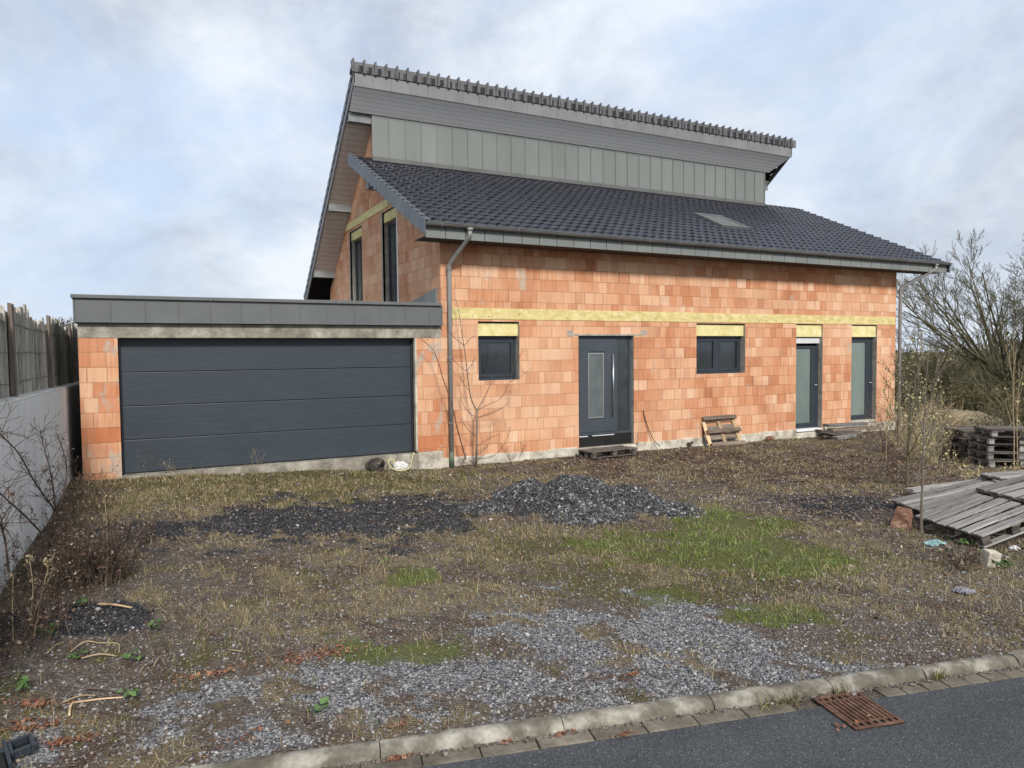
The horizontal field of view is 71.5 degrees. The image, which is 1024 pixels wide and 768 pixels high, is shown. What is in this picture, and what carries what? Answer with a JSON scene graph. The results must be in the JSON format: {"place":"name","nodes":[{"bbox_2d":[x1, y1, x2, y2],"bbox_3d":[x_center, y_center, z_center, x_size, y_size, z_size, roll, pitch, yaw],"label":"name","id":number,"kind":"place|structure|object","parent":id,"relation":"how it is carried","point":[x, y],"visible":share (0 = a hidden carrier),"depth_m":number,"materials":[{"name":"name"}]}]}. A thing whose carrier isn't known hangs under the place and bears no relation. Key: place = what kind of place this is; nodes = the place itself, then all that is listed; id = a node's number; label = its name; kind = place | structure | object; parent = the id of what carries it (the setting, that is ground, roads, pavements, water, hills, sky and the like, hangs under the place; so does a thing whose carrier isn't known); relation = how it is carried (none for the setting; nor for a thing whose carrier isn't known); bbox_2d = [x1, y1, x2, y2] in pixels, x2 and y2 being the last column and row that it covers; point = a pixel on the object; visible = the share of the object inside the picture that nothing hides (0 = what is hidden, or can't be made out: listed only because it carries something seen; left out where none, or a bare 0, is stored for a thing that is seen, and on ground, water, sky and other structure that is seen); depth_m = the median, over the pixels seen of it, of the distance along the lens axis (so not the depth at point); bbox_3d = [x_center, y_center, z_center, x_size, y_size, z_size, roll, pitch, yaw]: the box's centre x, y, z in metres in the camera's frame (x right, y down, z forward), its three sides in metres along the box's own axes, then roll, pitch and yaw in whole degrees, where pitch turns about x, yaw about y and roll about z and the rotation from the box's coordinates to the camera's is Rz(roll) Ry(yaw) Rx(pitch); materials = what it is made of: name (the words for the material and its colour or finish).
{"place":"outdoors","nodes":[
{"label":"outdoors","id":0,"kind":"place"},
{"bbox_2d":[0,351,1023,767],"bbox_3d":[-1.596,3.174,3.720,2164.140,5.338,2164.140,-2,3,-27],"label":"ground","id":1,"kind":"structure","parent":0,"point":[776,545],"depth_m":5.86,"materials":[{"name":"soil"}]},
{"bbox_2d":[0,480,32,572],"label":"bare shrub","id":2,"kind":"object","parent":1,"relation":"on","point":[2,528],"visible":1,"depth_m":4.51,"materials":[{"name":"brown plant"}]},
{"bbox_2d":[0,732,35,767],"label":"barrier foot","id":3,"kind":"object","parent":1,"relation":"on","point":[15,748],"visible":1,"depth_m":3.71},
{"bbox_2d":[0,465,41,533],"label":"bare shrub","id":4,"kind":"object","parent":1,"relation":"on","point":[20,510],"visible":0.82,"depth_m":5.32,"materials":[{"name":"brown plant"}]},
{"bbox_2d":[13,675,30,689],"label":"green weed","id":5,"kind":"object","parent":1,"relation":"on","point":[23,681],"visible":1,"depth_m":4.28,"materials":[{"name":"green plant"}]},
{"bbox_2d":[0,381,81,592],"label":"retaining wall","id":6,"kind":"structure","parent":1,"relation":"on","point":[37,405],"depth_m":7.81,"materials":[{"name":"concrete"}]},
{"bbox_2d":[0,302,78,398],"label":"palisade fence","id":7,"kind":"object","parent":6,"relation":"on","point":[34,355],"visible":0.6,"depth_m":9.14,"materials":[{"name":"grey wood"}]},
{"bbox_2d":[24,550,59,635],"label":"dry stalk","id":8,"kind":"object","parent":1,"relation":"on","point":[47,562],"visible":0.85,"depth_m":5.12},
{"bbox_2d":[0,399,85,510],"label":"bare shrub","id":9,"kind":"object","parent":1,"relation":"on","point":[31,475],"visible":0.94,"depth_m":5.99,"materials":[{"name":"brown plant"}]},
{"bbox_2d":[0,553,99,662],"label":"dry weed","id":10,"kind":"object","parent":1,"relation":"on","point":[44,619],"visible":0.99,"depth_m":4.83,"materials":[{"name":"brown plant"}]},
{"bbox_2d":[28,408,71,512],"bbox_3d":[-4.468,0.773,6.855,0.388,1.134,1.312,-2,3,-27],"label":"bare shrub","id":11,"kind":"object","parent":1,"relation":"on","point":[47,458],"visible":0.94,"depth_m":6.88,"materials":[{"name":"brown plant"}]},
{"bbox_2d":[0,555,109,637],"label":"dry weed","id":12,"kind":"object","parent":1,"relation":"on","point":[47,591],"visible":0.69,"depth_m":5.25,"materials":[{"name":"brown plant"}]},
{"bbox_2d":[0,518,110,597],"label":"dry weed","id":13,"kind":"object","parent":1,"relation":"on","point":[26,564],"visible":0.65,"depth_m":5.98,"materials":[{"name":"brown plant"}]},
{"bbox_2d":[42,422,88,509],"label":"bare shrub","id":14,"kind":"object","parent":1,"relation":"on","point":[63,465],"visible":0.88,"depth_m":8.04,"materials":[{"name":"brown plant"}]},
{"bbox_2d":[8,516,127,596],"bbox_3d":[-3.775,1.474,6.191,0.787,0.695,0.804,-1,3,-9],"label":"dry weed","id":15,"kind":"object","parent":1,"relation":"on","point":[69,555],"visible":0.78,"depth_m":6.08,"materials":[{"name":"brown plant"}]},
{"bbox_2d":[31,484,108,552],"bbox_3d":[-4.495,1.405,7.221,0.720,0.651,1.082,-2,3,-27],"label":"dry weed","id":16,"kind":"object","parent":1,"relation":"on","point":[69,523],"visible":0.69,"depth_m":7.23,"materials":[{"name":"brown plant"}]},
{"bbox_2d":[40,476,123,528],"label":"dry weed","id":17,"kind":"object","parent":1,"relation":"on","point":[74,496],"visible":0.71,"depth_m":8.35,"materials":[{"name":"brown plant"}]},
{"bbox_2d":[41,508,148,588],"bbox_3d":[-3.708,1.480,6.386,0.765,0.774,1.002,-1,3,-7],"label":"dry weed","id":18,"kind":"object","parent":1,"relation":"on","point":[110,558],"visible":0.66,"depth_m":6.39,"materials":[{"name":"brown plant"}]},
{"bbox_2d":[59,464,130,497],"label":"dry weed","id":19,"kind":"object","parent":1,"relation":"on","point":[85,484],"visible":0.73,"depth_m":10.16,"materials":[{"name":"brown plant"}]},
{"bbox_2d":[70,640,119,652],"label":"fallen stalk","id":20,"kind":"object","parent":1,"relation":"on","point":[98,643],"visible":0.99,"depth_m":5.13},
{"bbox_2d":[68,697,123,715],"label":"fallen stalk","id":21,"kind":"object","parent":1,"relation":"on","point":[69,710],"visible":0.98,"depth_m":4.31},
{"bbox_2d":[67,465,132,511],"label":"dry weed","id":22,"kind":"object","parent":1,"relation":"on","point":[92,485],"visible":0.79,"depth_m":9.26,"materials":[{"name":"brown plant"}]},
{"bbox_2d":[80,522,175,580],"bbox_3d":[-3.745,1.578,6.785,0.892,0.543,0.704,0,3,16],"label":"dry weed","id":23,"kind":"object","parent":1,"relation":"on","point":[125,565],"visible":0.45,"depth_m":6.74,"materials":[{"name":"brown plant"}]},
{"bbox_2d":[116,686,139,697],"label":"green weed","id":24,"kind":"object","parent":1,"relation":"on","point":[133,692],"visible":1,"depth_m":4.33,"materials":[{"name":"green plant"}]},
{"bbox_2d":[121,648,144,659],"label":"green weed","id":25,"kind":"object","parent":1,"relation":"on","point":[125,656],"visible":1,"depth_m":4.89,"materials":[{"name":"green plant"}]},
{"bbox_2d":[95,502,179,548],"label":"dry weed","id":26,"kind":"object","parent":1,"relation":"on","point":[144,532],"visible":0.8,"depth_m":7.82,"materials":[{"name":"brown plant"}]},
{"bbox_2d":[70,288,443,480],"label":"garage","id":27,"kind":"structure","parent":1,"relation":"on","point":[214,385],"depth_m":12.45,"materials":[{"name":"ceramic"}]},
{"bbox_2d":[118,338,412,473],"bbox_3d":[-4.166,0.328,12.727,4.985,2.284,0.120,-2,3,-27],"label":"garage door","id":28,"kind":"structure","parent":27,"relation":"in","point":[200,402],"depth_m":12.57,"materials":[{"name":"paint"}]},
{"bbox_2d":[304,696,329,712],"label":"green weed","id":29,"kind":"object","parent":1,"relation":"on","point":[322,702],"visible":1,"depth_m":4.20,"materials":[{"name":"green plant"}]},
{"bbox_2d":[365,457,384,471],"bbox_3d":[-2.516,1.506,13.122,0.387,0.298,0.145,-3,23,-39],"label":"cable coil","id":30,"kind":"object","parent":1,"relation":"on","point":[370,462],"visible":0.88,"depth_m":13.08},
{"bbox_2d":[393,461,408,469],"bbox_3d":[-2.101,1.557,13.448,0.303,0.201,0.150,-2,3,-27],"label":"sack","id":31,"kind":"object","parent":1,"relation":"on","point":[400,465],"visible":0.98,"depth_m":13.39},
{"bbox_2d":[0,637,870,761],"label":"rusty leaves","id":32,"kind":"object","parent":1,"relation":"on","point":[78,738],"visible":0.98,"depth_m":4.06,"materials":[{"name":"plant"}]},
{"bbox_2d":[420,338,466,458],"bbox_3d":[-1.304,0.296,13.594,0.964,2.355,0.184,-2,3,-35],"label":"bramble stem","id":33,"kind":"object","parent":1,"relation":"on","point":[451,403],"visible":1,"depth_m":13.65,"materials":[{"name":"red plant"}]},
{"bbox_2d":[0,488,894,639],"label":"black gravel","id":34,"kind":"structure","parent":1,"relation":"on","point":[368,511],"depth_m":9.06,"materials":[{"name":"gravel"}]},
{"bbox_2d":[449,299,528,466],"bbox_3d":[-0.512,-0.004,13.886,1.844,3.306,0.513,-2,3,-27],"label":"young tree","id":35,"kind":"object","parent":1,"relation":"on","point":[476,417],"visible":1,"depth_m":13.95,"materials":[{"name":"brown plant"}]},
{"bbox_2d":[0,436,1023,767],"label":"grey gravel","id":36,"kind":"structure","parent":1,"relation":"on","point":[774,672],"depth_m":4.83,"materials":[{"name":"gravel"}]},
{"bbox_2d":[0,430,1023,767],"bbox_3d":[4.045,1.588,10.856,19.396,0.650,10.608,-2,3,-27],"label":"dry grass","id":37,"kind":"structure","parent":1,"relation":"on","point":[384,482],"depth_m":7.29,"materials":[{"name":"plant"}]},
{"bbox_2d":[0,431,1023,767],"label":"leaf litter","id":38,"kind":"object","parent":1,"relation":"on","point":[582,539],"visible":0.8,"depth_m":9.23,"materials":[{"name":"plant"}]},
{"bbox_2d":[0,432,1023,763],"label":"olive grass","id":39,"kind":"structure","parent":1,"relation":"on","point":[488,540],"depth_m":8.18,"materials":[{"name":"plant"}]},
{"bbox_2d":[454,473,710,527],"bbox_3d":[0.895,1.588,10.598,5.200,0.508,5.200,-2,3,-27],"label":"gravel heap","id":40,"kind":"object","parent":1,"relation":"on","point":[579,500],"visible":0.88,"depth_m":9.85,"materials":[{"name":"gravel"}]},
{"bbox_2d":[164,649,1023,767],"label":"kerb","id":41,"kind":"structure","parent":1,"relation":"on","point":[359,752],"depth_m":4.14,"materials":[{"name":"concrete"}]},
{"bbox_2d":[750,686,809,710],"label":"kerb tuft","id":42,"kind":"object","parent":41,"relation":"on","point":[785,701],"visible":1,"depth_m":4.34,"materials":[{"name":"beige plant"}]},
{"bbox_2d":[578,445,636,458],"bbox_3d":[2.047,1.455,15.249,1.237,0.155,0.535,-2,3,-31],"label":"pallet","id":43,"kind":"object","parent":1,"relation":"on","point":[608,451],"visible":1,"depth_m":15.14,"materials":[{"name":"wood"}]},
{"bbox_2d":[303,58,951,467],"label":"brick house","id":44,"kind":"structure","parent":1,"relation":"on","point":[615,270],"depth_m":17.36,"materials":[{"name":"brick"}]},
{"bbox_2d":[349,227,362,300],"bbox_3d":[-4.119,-2.974,19.367,0.274,2.440,1.308,-2,3,-27],"label":"gable window","id":45,"kind":"structure","parent":44,"relation":"in","point":[356,236],"depth_m":19.65,"materials":[{"name":"glass"}]},
{"bbox_2d":[381,208,398,301],"bbox_3d":[-2.746,-2.866,16.696,0.278,2.440,1.239,-2,3,-27],"label":"gable window","id":46,"kind":"structure","parent":44,"relation":"in","point":[390,217],"depth_m":16.98,"materials":[{"name":"glass"}]},
{"bbox_2d":[478,322,517,379],"bbox_3d":[-0.342,-0.678,14.617,0.926,1.190,0.230,-2,3,-27],"label":"window","id":47,"kind":"structure","parent":44,"relation":"in","point":[496,340],"depth_m":14.61,"materials":[{"name":"glass"}]},
{"bbox_2d":[578,336,630,447],"bbox_3d":[2.034,0.163,15.825,1.460,2.455,0.237,-2,3,-27],"label":"front door","id":48,"kind":"structure","parent":44,"relation":"in","point":[604,361],"depth_m":15.78,"materials":[{"name":"metal"}]},
{"bbox_2d":[696,324,742,373],"bbox_3d":[4.980,-0.863,17.350,1.556,1.210,0.230,-2,3,-27],"label":"window","id":49,"kind":"structure","parent":44,"relation":"in","point":[717,345],"depth_m":17.33,"materials":[{"name":"glass"}]},
{"bbox_2d":[796,324,821,431],"bbox_3d":[7.733,-0.166,18.722,0.988,2.800,0.320,-2,3,-27],"label":"terrace door","id":50,"kind":"structure","parent":44,"relation":"in","point":[807,336],"depth_m":18.77,"materials":[{"name":"paint"}]},
{"bbox_2d":[851,325,875,421],"bbox_3d":[9.653,-0.284,19.706,1.048,2.690,0.320,-2,3,-27],"label":"terrace door","id":51,"kind":"structure","parent":44,"relation":"in","point":[862,335],"depth_m":19.76,"materials":[{"name":"paint"}]},
{"bbox_2d":[701,414,745,446],"bbox_3d":[5.053,1.133,17.086,1.089,0.802,0.154,-2,-23,-27],"label":"pallet","id":52,"kind":"object","parent":1,"relation":"on","point":[721,430],"visible":0.95,"depth_m":17.06,"materials":[{"name":"wood"}]},
{"bbox_2d":[818,431,862,436],"bbox_3d":[8.502,1.289,18.405,1.428,0.074,0.208,-2,3,-25],"label":"plank","id":53,"kind":"object","parent":1,"relation":"on","point":[829,435],"visible":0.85,"depth_m":18.39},
{"bbox_2d":[827,426,878,431],"bbox_3d":[9.028,1.179,18.814,1.739,0.077,0.207,-1,3,-26],"label":"plank","id":54,"kind":"object","parent":53,"relation":"on","point":[844,429],"visible":0.83,"depth_m":18.64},
{"bbox_2d":[823,422,868,426],"bbox_3d":[8.791,1.067,18.738,1.490,0.080,0.206,-1,2,-25],"label":"plank","id":55,"kind":"object","parent":54,"relation":"on","point":[842,424],"visible":0.91,"depth_m":18.64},
{"bbox_2d":[831,434,856,439],"bbox_3d":[8.414,1.336,18.024,0.652,0.075,0.213,-5,4,-23],"label":"plank","id":56,"kind":"object","parent":1,"relation":"on","point":[844,436],"visible":1,"depth_m":17.94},
{"bbox_2d":[859,392,926,451],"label":"tall weed","id":57,"kind":"object","parent":1,"relation":"on","point":[884,448],"visible":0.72,"depth_m":15.90,"materials":[{"name":"beige plant"}]},
{"bbox_2d":[882,376,908,444],"bbox_3d":[7.652,0.718,14.367,0.540,1.821,0.577,-1,3,-9],"label":"sapling","id":58,"kind":"object","parent":1,"relation":"on","point":[894,407],"visible":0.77,"depth_m":14.37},
{"bbox_2d":[877,352,918,471],"bbox_3d":[6.887,0.543,12.846,0.603,2.231,0.800,-2,3,-27],"label":"sapling","id":59,"kind":"object","parent":1,"relation":"on","point":[895,380],"visible":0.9,"depth_m":12.83,"materials":[{"name":"brown plant"}]},
{"bbox_2d":[877,439,919,484],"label":"tall weed","id":60,"kind":"object","parent":1,"relation":"on","point":[889,463],"visible":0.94,"depth_m":11.72,"materials":[{"name":"beige plant"}]},
{"bbox_2d":[890,506,913,529],"bbox_3d":[4.746,1.622,8.654,0.221,0.225,0.329,2,3,40],"label":"clay block","id":61,"kind":"object","parent":1,"relation":"on","point":[902,516],"depth_m":8.60,"materials":[{"name":"brick"}]},
{"bbox_2d":[876,387,946,459],"bbox_3d":[8.230,0.811,14.814,1.596,1.571,1.376,-1,3,-6],"label":"tall weed","id":62,"kind":"object","parent":1,"relation":"on","point":[912,452],"visible":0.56,"depth_m":14.77,"materials":[{"name":"plant"}]},
{"bbox_2d":[900,343,940,492],"bbox_3d":[6.127,0.541,10.833,0.563,2.367,0.693,0,3,2],"label":"sapling","id":63,"kind":"object","parent":1,"relation":"on","point":[909,431],"visible":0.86,"depth_m":10.87,"materials":[{"name":"brown plant"}]},
{"bbox_2d":[892,321,961,532],"bbox_3d":[4.776,0.527,8.208,0.533,2.544,0.556,-2,3,-27],"label":"sapling","id":64,"kind":"object","parent":1,"relation":"on","point":[924,433],"visible":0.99,"depth_m":8.23,"materials":[{"name":"brown plant"}]},
{"bbox_2d":[916,374,950,486],"bbox_3d":[6.690,0.763,11.314,0.677,1.903,0.368,-2,3,-27],"label":"sapling","id":65,"kind":"object","parent":1,"relation":"on","point":[940,386],"visible":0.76,"depth_m":11.33,"materials":[{"name":"brown plant"}]},
{"bbox_2d":[923,539,946,546],"bbox_3d":[4.628,1.730,7.785,0.273,0.054,0.182,-2,3,-27],"label":"plastic film","id":66,"kind":"object","parent":1,"relation":"on","point":[932,543],"visible":0.98,"depth_m":7.76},
{"bbox_2d":[901,407,969,464],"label":"tall weed","id":67,"kind":"object","parent":1,"relation":"on","point":[939,449],"visible":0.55,"depth_m":14.19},
{"bbox_2d":[896,392,978,426],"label":"bush","id":68,"kind":"object","parent":1,"relation":"on","point":[952,418],"visible":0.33,"depth_m":23.82,"materials":[{"name":"beige plant"}]},
{"bbox_2d":[926,415,953,479],"bbox_3d":[7.217,1.092,12.005,0.423,1.147,0.344,-1,3,-1],"label":"sapling","id":69,"kind":"object","parent":1,"relation":"on","point":[937,436],"visible":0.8,"depth_m":11.97,"materials":[{"name":"brown plant"}]},
{"bbox_2d":[895,326,999,406],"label":"bush","id":70,"kind":"object","parent":1,"relation":"on","point":[962,372],"visible":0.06,"depth_m":41.34,"materials":[{"name":"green plant"}]},
{"bbox_2d":[895,329,1010,411],"bbox_3d":[19.491,-0.393,33.878,6.638,4.599,5.539,-2,3,-27],"label":"bush","id":71,"kind":"object","parent":1,"relation":"on","point":[943,383],"visible":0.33,"depth_m":33.31,"materials":[{"name":"brown plant"}]},
{"bbox_2d":[894,409,1020,425],"bbox_3d":[16.096,1.264,26.009,6.400,0.673,4.400,-2,3,-27],"label":"earth mound","id":72,"kind":"object","parent":1,"relation":"on","point":[965,413],"visible":0.2,"depth_m":25.02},
{"bbox_2d":[892,478,1023,516],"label":"pallet","id":73,"kind":"object","parent":1,"relation":"on","point":[941,496],"visible":0.42,"depth_m":9.39,"materials":[{"name":"wood"}]},
{"bbox_2d":[905,479,997,492],"bbox_3d":[7.131,1.516,11.011,2.877,0.054,0.136,-2,3,-24],"label":"plank","id":74,"kind":"object","parent":73,"relation":"on","point":[918,488],"visible":0.52,"depth_m":10.57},
{"bbox_2d":[976,475,1023,504],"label":"pallet","id":75,"kind":"object","parent":73,"relation":"on","point":[1014,492],"visible":0.75,"depth_m":8.51,"materials":[{"name":"wood"}]},
{"bbox_2d":[980,470,1023,484],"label":"pallet","id":76,"kind":"object","parent":73,"relation":"on","point":[1002,476],"visible":0.45,"depth_m":9.50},
{"bbox_2d":[932,542,984,571],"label":"tall weed","id":77,"kind":"object","parent":1,"relation":"on","point":[967,553],"visible":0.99,"depth_m":6.77,"materials":[{"name":"beige plant"}]},
{"bbox_2d":[942,447,975,458],"bbox_3d":[9.872,1.458,15.017,1.225,0.156,0.809,0,3,2],"label":"pallet","id":78,"kind":"object","parent":1,"relation":"on","point":[962,454],"visible":0.19,"depth_m":14.93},
{"bbox_2d":[937,440,1015,451],"bbox_3d":[9.810,1.309,15.036,1.225,0.156,0.809,-1,3,-1],"label":"pallet","id":79,"kind":"object","parent":78,"relation":"on","point":[961,448],"visible":0.35,"depth_m":14.97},
{"bbox_2d":[939,434,1006,444],"bbox_3d":[9.858,1.159,15.039,1.225,0.156,0.809,-1,3,1],"label":"pallet","id":80,"kind":"object","parent":79,"relation":"on","point":[962,441],"visible":0.29,"depth_m":14.86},
{"bbox_2d":[944,427,1012,437],"bbox_3d":[9.917,1.012,14.976,1.225,0.156,0.809,0,3,5],"label":"pallet","id":81,"kind":"object","parent":80,"relation":"on","point":[963,430],"visible":0.38,"depth_m":14.98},
{"bbox_2d":[895,228,1023,403],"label":"bare tree","id":82,"kind":"object","parent":1,"relation":"on","point":[964,336],"visible":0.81,"depth_m":33.26,"materials":[{"name":"brown plant"}]},
{"bbox_2d":[950,586,975,594],"bbox_3d":[3.944,1.792,6.216,0.184,0.055,0.151,-2,3,-27],"label":"plastic film","id":83,"kind":"object","parent":1,"relation":"on","point":[967,589],"visible":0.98,"depth_m":6.19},
{"bbox_2d":[907,374,1022,416],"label":"bush","id":84,"kind":"object","parent":1,"relation":"on","point":[970,396],"visible":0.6,"depth_m":29.72,"materials":[{"name":"brown plant"}]},
{"bbox_2d":[915,311,1021,403],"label":"bush","id":85,"kind":"object","parent":1,"relation":"on","point":[988,349],"visible":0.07,"depth_m":43.56,"materials":[{"name":"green plant"}]},
{"bbox_2d":[914,493,1023,547],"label":"pallet","id":86,"kind":"object","parent":1,"relation":"on","point":[972,506],"visible":0.98,"depth_m":8.01,"materials":[{"name":"wood"}]},
{"bbox_2d":[957,460,983,479],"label":"tall weed","id":87,"kind":"object","parent":1,"relation":"on","point":[963,475],"visible":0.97,"depth_m":11.78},
{"bbox_2d":[940,331,1023,416],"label":"bush","id":88,"kind":"object","parent":1,"relation":"on","point":[1006,372],"visible":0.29,"depth_m":31.05,"materials":[{"name":"brown plant"}]},
{"bbox_2d":[953,386,1023,426],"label":"bush","id":89,"kind":"object","parent":1,"relation":"on","point":[997,421],"visible":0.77,"depth_m":22.90,"materials":[{"name":"brown plant"}]},
{"bbox_2d":[980,549,1001,566],"bbox_3d":[4.662,1.697,6.925,0.140,0.164,0.100,5,8,-10],"label":"concrete block","id":90,"kind":"object","parent":1,"relation":"on","point":[988,556],"depth_m":6.88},
{"bbox_2d":[963,364,1023,423],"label":"bush","id":91,"kind":"object","parent":1,"relation":"on","point":[1008,387],"visible":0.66,"depth_m":27.46,"materials":[{"name":"brown plant"}]},
{"bbox_2d":[969,455,1023,467],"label":"pallet","id":92,"kind":"object","parent":1,"relation":"on","point":[990,463],"visible":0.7,"depth_m":13.79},
{"bbox_2d":[967,447,1023,460],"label":"pallet","id":93,"kind":"object","parent":92,"relation":"on","point":[982,453],"visible":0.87,"depth_m":13.83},
{"bbox_2d":[968,440,1023,452],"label":"pallet","id":94,"kind":"object","parent":93,"relation":"on","point":[984,446],"visible":0.64,"depth_m":13.78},
{"bbox_2d":[967,433,1023,444],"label":"pallet","id":95,"kind":"object","parent":94,"relation":"on","point":[987,439],"visible":0.69,"depth_m":13.83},
{"bbox_2d":[973,425,1023,437],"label":"pallet","id":96,"kind":"object","parent":95,"relation":"on","point":[994,432],"visible":0.96,"depth_m":13.74,"materials":[{"name":"wood"}]},
{"bbox_2d":[1001,322,1021,470],"bbox_3d":[9.207,0.257,13.158,0.312,2.804,0.523,1,3,29],"label":"sapling","id":97,"kind":"object","parent":1,"relation":"on","point":[1013,376],"visible":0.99,"depth_m":13.06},
{"bbox_2d":[1014,368,1023,470],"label":"sapling","id":98,"kind":"object","parent":1,"relation":"on","point":[1017,401],"visible":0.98,"depth_m":12.82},
{"bbox_2d":[0,0,1023,351],"label":"sky","id":99,"kind":"structure","parent":0,"point":[179,148],"materials":[{"name":"white"}]},
{"bbox_2d":[15,438,1023,746],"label":"green grass","id":100,"kind":"structure","parent":0,"point":[693,546],"depth_m":7.43,"materials":[{"name":"plant"}]},
{"bbox_2d":[419,677,1023,767],"bbox_3d":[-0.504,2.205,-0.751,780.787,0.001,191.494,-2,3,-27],"label":"road","id":101,"kind":"structure","parent":0,"point":[979,725],"depth_m":3.91,"materials":[{"name":"asphalt"}]},
{"bbox_2d":[359,690,882,767],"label":"gutter bed","id":102,"kind":"object","parent":101,"relation":"on","point":[811,703],"visible":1,"depth_m":4.37,"materials":[{"name":"concrete"}]},
{"bbox_2d":[326,666,1023,767],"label":"gutter","id":103,"kind":"object","parent":101,"relation":"on","point":[496,749],"visible":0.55,"depth_m":4.07,"materials":[{"name":"concrete"}]},
{"bbox_2d":[321,666,1023,767],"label":"gutter grit","id":104,"kind":"object","parent":103,"relation":"on","point":[568,732],"visible":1,"depth_m":4.12,"materials":[{"name":"gravel"}]},
{"bbox_2d":[929,668,948,683],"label":"kerb tuft","id":105,"kind":"object","parent":103,"relation":"on","point":[938,676],"visible":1,"depth_m":4.63,"materials":[{"name":"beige plant"}]},
{"bbox_2d":[812,691,903,730],"bbox_3d":[2.059,1.946,4.252,0.330,0.012,0.380,-1,3,-14],"label":"drain grate","id":106,"kind":"object","parent":101,"relation":"on","point":[851,709],"visible":1,"depth_m":4.23,"materials":[{"name":"metal"}]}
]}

